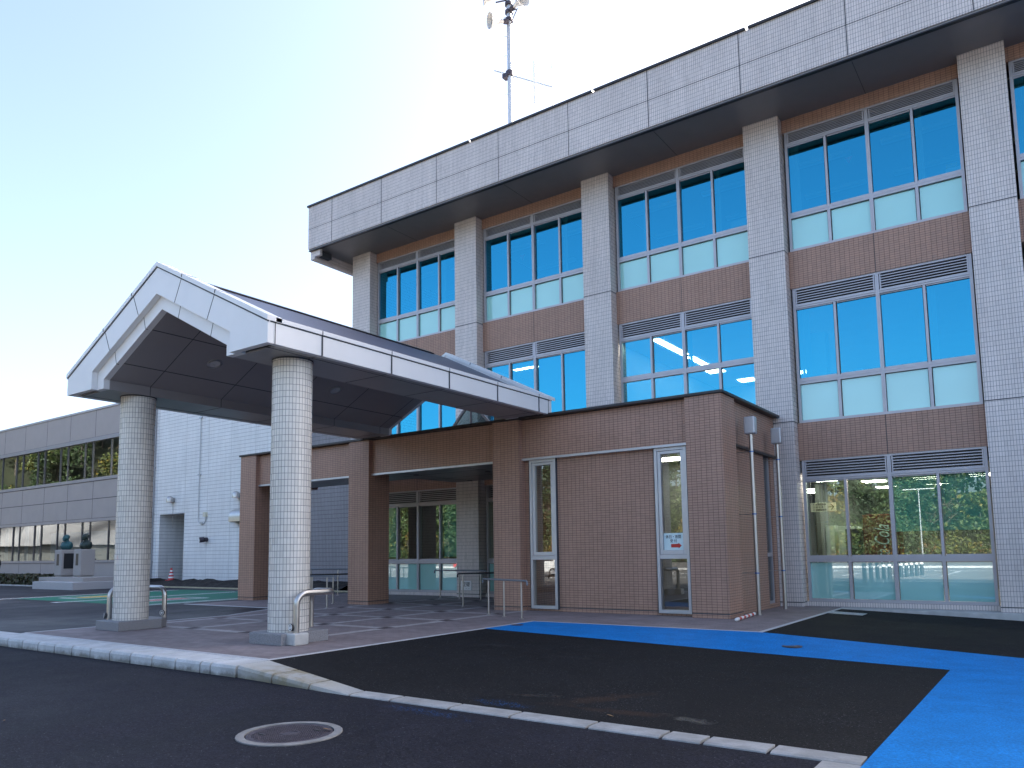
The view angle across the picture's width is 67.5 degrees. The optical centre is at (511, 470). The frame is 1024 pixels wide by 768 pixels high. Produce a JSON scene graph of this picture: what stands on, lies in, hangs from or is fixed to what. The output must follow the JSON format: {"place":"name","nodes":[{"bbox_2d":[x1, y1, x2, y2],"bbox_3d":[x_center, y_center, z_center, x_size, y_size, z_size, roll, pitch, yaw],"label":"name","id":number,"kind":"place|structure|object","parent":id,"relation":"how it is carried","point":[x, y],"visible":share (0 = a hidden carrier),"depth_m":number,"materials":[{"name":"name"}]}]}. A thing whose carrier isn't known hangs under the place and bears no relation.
{"place":"outdoors","nodes":[
{"label":"outdoors","id":0,"kind":"place"},
{"bbox_2d":[0,586,347,632],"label":"driveway","id":1,"kind":"structure","parent":0,"point":[20,615],"depth_m":22.13,"materials":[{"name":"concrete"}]},
{"bbox_2d":[0,584,31,585],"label":"curb","id":2,"kind":"structure","parent":1,"relation":"on","point":[13,585],"depth_m":44.01,"materials":[{"name":"concrete"}]},
{"bbox_2d":[0,572,54,584],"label":"hedge","id":3,"kind":"object","parent":1,"relation":"on","point":[18,579],"visible":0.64,"depth_m":44.35,"materials":[{"name":"green plant"}]},
{"bbox_2d":[0,403,120,575],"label":"panelled wing","id":4,"kind":"structure","parent":1,"relation":"on","point":[58,478],"depth_m":54.98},
{"bbox_2d":[0,521,109,560],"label":"ribbon window","id":5,"kind":"structure","parent":4,"relation":"in","point":[90,523],"depth_m":53.78,"materials":[{"name":"grey glass"}]},
{"bbox_2d":[1,438,113,489],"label":"ribbon window","id":6,"kind":"structure","parent":4,"relation":"in","point":[112,441],"depth_m":53.03,"materials":[{"name":"black glass"}]},
{"bbox_2d":[32,576,113,589],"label":"memorial plinth","id":7,"kind":"structure","parent":1,"relation":"on","point":[77,583],"depth_m":37.96,"materials":[{"name":"stone"}]},
{"bbox_2d":[54,535,73,576],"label":"bust statue","id":8,"kind":"object","parent":7,"relation":"on","point":[64,561],"visible":1,"depth_m":40.59,"materials":[{"name":"grey stone"}]},
{"bbox_2d":[73,534,94,576],"bbox_3d":[-22.144,4.371,39.665,0.780,2.222,0.732,-5,-7,35],"label":"bust statue","id":9,"kind":"object","parent":7,"relation":"on","point":[84,562],"visible":1,"depth_m":39.43,"materials":[{"name":"grey stone"}]},
{"bbox_2d":[0,590,237,604],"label":"parking bay","id":10,"kind":"object","parent":1,"relation":"on","point":[178,596],"visible":0.58,"depth_m":29.12,"materials":[{"name":"green paint"}]},
{"bbox_2d":[150,578,347,589],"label":"soil","id":11,"kind":"structure","parent":1,"relation":"on","point":[216,583],"depth_m":38.07,"materials":[{"name":"brown soil"}]},
{"bbox_2d":[165,568,173,580],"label":"traffic cone","id":12,"kind":"object","parent":11,"relation":"on","point":[171,576],"visible":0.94,"depth_m":42.69,"materials":[{"name":"red plastic"}]},
{"bbox_2d":[150,409,350,587],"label":"white tiled building","id":13,"kind":"structure","parent":11,"relation":"on","point":[181,551],"depth_m":41.92,"materials":[{"name":"tile"}]},
{"bbox_2d":[166,496,174,528],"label":"vent hood","id":14,"kind":"object","parent":13,"relation":"attached to","point":[170,499],"visible":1,"depth_m":43.70,"materials":[{"name":"silver metal"}]},
{"bbox_2d":[198,416,207,524],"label":"cable conduit","id":15,"kind":"object","parent":13,"relation":"attached to","point":[205,514],"visible":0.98,"depth_m":42.45,"materials":[{"name":"metal"}]},
{"bbox_2d":[198,537,207,542],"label":"security camera","id":16,"kind":"object","parent":13,"relation":"attached to","point":[202,539],"depth_m":41.50,"materials":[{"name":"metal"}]},
{"bbox_2d":[228,509,239,522],"bbox_3d":[-14.319,2.330,40.000,1.000,0.710,0.420,-5,-7,35],"label":"exhaust hood","id":17,"kind":"object","parent":13,"relation":"attached to","point":[234,515],"visible":0.55,"depth_m":39.88,"materials":[{"name":"silver metal"}]},
{"bbox_2d":[232,491,239,526],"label":"vent hood","id":18,"kind":"object","parent":13,"relation":"attached to","point":[235,494],"visible":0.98,"depth_m":40.07,"materials":[{"name":"silver metal"}]},
{"bbox_2d":[164,586,347,591],"bbox_3d":[-15.566,5.719,37.187,24.100,0.150,0.200,-5,-7,35],"label":"verge edging","id":19,"kind":"object","parent":1,"relation":"on","point":[220,588],"visible":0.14,"depth_m":36.28,"materials":[{"name":"concrete"}]},
{"bbox_2d":[0,0,808,430],"label":"sky","id":20,"kind":"structure","parent":0,"point":[197,138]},
{"bbox_2d":[0,646,820,767],"bbox_3d":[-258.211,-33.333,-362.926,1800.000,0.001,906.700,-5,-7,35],"label":"road","id":21,"kind":"structure","parent":0,"point":[62,711],"depth_m":7.28,"materials":[{"name":"grey asphalt"}]},
{"bbox_2d":[235,721,342,746],"bbox_3d":[-2.087,2.489,7.192,0.970,0.059,0.969,-5,-7,35],"label":"manhole cover","id":22,"kind":"object","parent":21,"relation":"on","point":[283,734],"visible":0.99,"depth_m":7.14,"materials":[{"name":"grey metal"}]},
{"bbox_2d":[0,631,866,767],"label":"kerb","id":23,"kind":"structure","parent":21,"relation":"on","point":[267,671],"depth_m":9.85,"materials":[{"name":"concrete"}]},
{"bbox_2d":[22,604,845,660],"bbox_3d":[-2.539,3.461,16.597,19.708,0.308,11.308,-3,-6,15],"label":"paving edge","id":24,"kind":"object","parent":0,"point":[370,644],"visible":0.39,"depth_m":14.22,"materials":[{"name":"concrete"}]},
{"bbox_2d":[30,593,840,658],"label":"paving","id":25,"kind":"structure","parent":0,"point":[347,625],"depth_m":16.45,"materials":[{"name":"grey tile"}]},
{"bbox_2d":[104,585,166,619],"bbox_3d":[-8.226,2.880,16.859,1.257,0.700,0.622,1,-6,-13],"label":"column guard","id":26,"kind":"object","parent":25,"relation":"on","point":[162,613],"visible":0.71,"depth_m":16.71,"materials":[{"name":"silver metal"}]},
{"bbox_2d":[284,588,333,645],"bbox_3d":[-3.479,2.527,13.400,0.638,0.910,1.337,-1,-6,5],"label":"column guard","id":27,"kind":"object","parent":25,"relation":"on","point":[295,637],"visible":0.98,"depth_m":12.92,"materials":[{"name":"silver metal"}]},
{"bbox_2d":[66,262,554,645],"bbox_3d":[-4.302,-0.085,18.354,7.372,7.180,9.376,-5,-7,35],"label":"entrance canopy","id":28,"kind":"object","parent":25,"relation":"on","point":[169,338],"visible":0.99,"depth_m":16.00,"materials":[{"name":"metal"}]},
{"bbox_2d":[310,575,336,607],"bbox_3d":[-5.495,3.448,21.815,1.101,0.922,0.110,-3,-6,16],"label":"handrail","id":29,"kind":"object","parent":25,"relation":"on","point":[327,576],"visible":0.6,"depth_m":21.76,"materials":[{"name":"silver metal"}]},
{"bbox_2d":[310,573,347,603],"bbox_3d":[-5.601,3.644,23.644,1.611,0.923,0.110,2,-7,-28],"label":"handrail","id":30,"kind":"object","parent":25,"relation":"on","point":[332,582],"visible":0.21,"depth_m":23.65,"materials":[{"name":"silver metal"}]},
{"bbox_2d":[310,568,347,595],"bbox_3d":[-6.325,4.121,28.393,2.907,1.002,0.110,-3,-6,16],"label":"handrail","id":31,"kind":"object","parent":25,"relation":"on","point":[327,569],"visible":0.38,"depth_m":28.56,"materials":[{"name":"silver metal"}]},
{"bbox_2d":[434,570,486,599],"bbox_3d":[-1.724,3.729,25.093,0.108,0.953,2.635,5,-9,-44],"label":"handrail","id":32,"kind":"object","parent":25,"relation":"on","point":[459,579],"visible":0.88,"depth_m":25.07,"materials":[{"name":"silver metal"}]},
{"bbox_2d":[457,572,493,606],"bbox_3d":[-0.270,3.339,21.633,2.592,0.953,0.110,0,-6,-11],"label":"handrail","id":33,"kind":"object","parent":25,"relation":"on","point":[463,582],"visible":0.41,"depth_m":21.43,"materials":[{"name":"silver metal"}]},
{"bbox_2d":[482,578,527,618],"bbox_3d":[-0.188,2.981,17.953,0.110,0.883,2.127,3,-7,-30],"label":"handrail","id":34,"kind":"object","parent":25,"relation":"on","point":[503,580],"visible":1,"depth_m":17.92,"materials":[{"name":"silver metal"}]},
{"bbox_2d":[238,389,779,618],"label":"entrance hall","id":35,"kind":"structure","parent":25,"relation":"on","point":[592,505],"depth_m":19.31,"materials":[{"name":"brown tile"}]},
{"bbox_2d":[529,458,559,609],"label":"slim window","id":36,"kind":"structure","parent":35,"relation":"in","point":[535,555],"depth_m":19.69,"materials":[{"name":"metal"}]},
{"bbox_2d":[653,445,691,613],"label":"slim window","id":37,"kind":"structure","parent":35,"relation":"in","point":[657,452],"depth_m":17.69,"materials":[{"name":"metal"}]},
{"bbox_2d":[664,533,682,549],"bbox_3d":[3.727,1.632,17.651,0.510,0.390,0.008,-5,-7,35],"label":"paper notice","id":38,"kind":"object","parent":35,"relation":"attached to","point":[673,541],"visible":1,"depth_m":17.65,"materials":[{"name":"white paper"}]},
{"bbox_2d":[738,416,761,614],"bbox_3d":[5.484,1.022,17.730,0.515,4.570,0.200,-5,-7,35],"label":"downpipe","id":39,"kind":"object","parent":35,"relation":"attached to","point":[750,426],"visible":0.96,"depth_m":17.66,"materials":[{"name":"silver metal"}]},
{"bbox_2d":[763,458,774,603],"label":"side window","id":40,"kind":"structure","parent":35,"relation":"in","point":[766,470],"depth_m":19.99,"materials":[{"name":"grey metal"}]},
{"bbox_2d":[763,427,787,608],"bbox_3d":[6.681,1.189,19.410,0.515,4.560,0.200,-5,-7,35],"label":"downpipe","id":41,"kind":"object","parent":35,"relation":"attached to","point":[776,437],"visible":1,"depth_m":19.34,"materials":[{"name":"silver metal"}]},
{"bbox_2d":[735,612,755,620],"bbox_3d":[5.042,3.156,16.558,0.072,0.070,1.686,-4,-7,30],"label":"striped pole","id":42,"kind":"object","parent":25,"relation":"on","point":[745,616],"visible":1,"depth_m":16.45,"materials":[{"name":"white paint"}]},
{"bbox_2d":[262,609,1023,756],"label":"forecourt","id":43,"kind":"structure","parent":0,"point":[851,707],"depth_m":10.02,"materials":[{"name":"black asphalt"}]},
{"bbox_2d":[485,621,1023,767],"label":"blue lane","id":44,"kind":"structure","parent":43,"relation":"on","point":[967,711],"depth_m":9.16,"materials":[{"name":"blue paint"}]},
{"bbox_2d":[782,645,802,647],"bbox_3d":[4.582,2.883,12.529,0.320,0.037,0.320,-5,-7,35],"label":"cover","id":45,"kind":"object","parent":44,"relation":"on","point":[796,646],"visible":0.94,"depth_m":12.46,"materials":[{"name":"metal"}]},
{"bbox_2d":[830,611,866,615],"bbox_3d":[7.744,3.304,17.686,0.760,0.054,0.560,-5,-7,35],"label":"drain grate","id":46,"kind":"object","parent":43,"relation":"on","point":[847,613],"visible":0.91,"depth_m":17.66,"materials":[{"name":"metal"}]},
{"label":"ground","id":47,"kind":"structure","parent":0,"visible":0},
{"bbox_2d":[307,0,1023,620],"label":"office building","id":48,"kind":"structure","parent":47,"relation":"on","point":[785,214],"depth_m":20.77,"materials":[{"name":"grey tile"}]},
{"bbox_2d":[378,239,454,341],"bbox_3d":[-3.512,-6.681,29.139,4.205,3.440,0.277,-5,-7,35],"label":"window","id":49,"kind":"structure","parent":48,"relation":"in","point":[416,289],"depth_m":29.09,"materials":[{"name":"blue glass"}]},
{"bbox_2d":[389,487,456,592],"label":"window","id":50,"kind":"structure","parent":48,"relation":"in","point":[410,575],"depth_m":27.91,"materials":[{"name":"glass"}]},
{"bbox_2d":[392,401,455,433],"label":"window","id":51,"kind":"structure","parent":48,"relation":"in","point":[428,415],"depth_m":28.37,"materials":[{"name":"blue glass"}]},
{"bbox_2d":[486,485,493,593],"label":"window","id":52,"kind":"structure","parent":48,"relation":"in","point":[489,488],"depth_m":26.23,"materials":[{"name":"black glass"}]},
{"bbox_2d":[483,0,553,123],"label":"radio mast","id":53,"kind":"object","parent":48,"relation":"on","point":[493,20],"visible":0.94,"depth_m":31.04,"materials":[{"name":"metal"}]},
{"bbox_2d":[483,198,583,322],"bbox_3d":[0.787,-7.064,26.116,4.205,3.440,0.277,-5,-7,35],"label":"window","id":54,"kind":"structure","parent":48,"relation":"in","point":[533,262],"depth_m":26.06,"materials":[{"name":"blue glass"}]},
{"bbox_2d":[485,332,585,420],"bbox_3d":[0.837,-2.483,25.605,4.205,3.700,0.223,-5,-7,35],"label":"window","id":55,"kind":"structure","parent":48,"relation":"in","point":[553,367],"depth_m":25.33,"materials":[{"name":"blue glass"}]},
{"bbox_2d":[615,147,748,291],"bbox_3d":[5.086,-7.448,23.092,4.205,3.440,0.277,-5,-7,35],"label":"window","id":56,"kind":"structure","parent":48,"relation":"in","point":[689,219],"depth_m":22.98,"materials":[{"name":"blue glass"}]},
{"bbox_2d":[619,298,755,404],"bbox_3d":[5.151,-2.864,22.603,4.205,3.700,0.277,-5,-7,35],"label":"window","id":57,"kind":"structure","parent":48,"relation":"in","point":[708,348],"depth_m":22.52,"materials":[{"name":"blue glass"}]},
{"bbox_2d":[815,525,817,554],"bbox_3d":[9.717,2.776,23.896,0.270,2.170,0.515,-5,-7,35],"label":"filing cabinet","id":58,"kind":"object","parent":48,"relation":"in","point":[816,539],"visible":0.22,"depth_m":23.83,"materials":[{"name":"metal"}]},
{"bbox_2d":[810,481,835,511],"bbox_3d":[8.894,0.688,21.936,0.690,0.970,0.037,-5,-7,35],"label":"direction sign","id":59,"kind":"object","parent":48,"relation":"hanging from","point":[823,507],"visible":1,"depth_m":21.89,"materials":[{"name":"yellow"}]},
{"bbox_2d":[825,525,839,554],"bbox_3d":[9.962,2.769,23.722,0.270,2.140,0.515,-5,-7,35],"label":"filing cabinet","id":60,"kind":"object","parent":48,"relation":"in","point":[832,540],"visible":0.4,"depth_m":23.61,"materials":[{"name":"metal"}]},
{"bbox_2d":[838,526,850,554],"bbox_3d":[10.264,2.757,23.508,0.270,2.110,0.515,-5,-7,35],"label":"filing cabinet","id":61,"kind":"object","parent":48,"relation":"in","point":[842,541],"visible":0.3,"depth_m":23.40,"materials":[{"name":"metal"}]},
{"bbox_2d":[845,529,864,596],"bbox_3d":[10.262,2.734,22.776,0.470,2.000,0.510,-5,-7,35],"label":"dark cabinet","id":62,"kind":"object","parent":48,"relation":"on","point":[857,541],"visible":0.23,"depth_m":22.61,"materials":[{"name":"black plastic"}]},
{"bbox_2d":[784,78,967,251],"bbox_3d":[9.385,-7.831,20.068,4.205,3.440,0.277,-5,-7,35],"label":"window","id":63,"kind":"structure","parent":48,"relation":"in","point":[871,175],"depth_m":19.92,"materials":[{"name":"blue glass"}]},
{"bbox_2d":[862,514,904,599],"bbox_3d":[10.043,2.343,20.633,0.870,2.330,0.706,-5,-7,35],"label":"vending machine","id":64,"kind":"object","parent":48,"relation":"on","point":[877,533],"visible":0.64,"depth_m":20.45,"materials":[{"name":"brown paint"}]},
{"bbox_2d":[792,253,983,422],"bbox_3d":[9.451,-3.247,19.580,4.205,3.700,0.277,-5,-7,35],"label":"window","id":65,"kind":"structure","parent":48,"relation":"in","point":[881,324],"depth_m":19.43,"materials":[{"name":"blue glass"}]},
{"bbox_2d":[802,446,999,605],"bbox_3d":[9.511,1.422,19.074,4.205,3.695,0.257,-5,-7,35],"label":"window","id":66,"kind":"structure","parent":48,"relation":"in","point":[881,578],"depth_m":18.79,"materials":[{"name":"clear glass"}]},
{"bbox_2d":[1008,57,1023,198],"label":"window","id":67,"kind":"structure","parent":48,"relation":"in","point":[1016,67],"depth_m":18.17,"materials":[{"name":"blue glass"}]}
]}

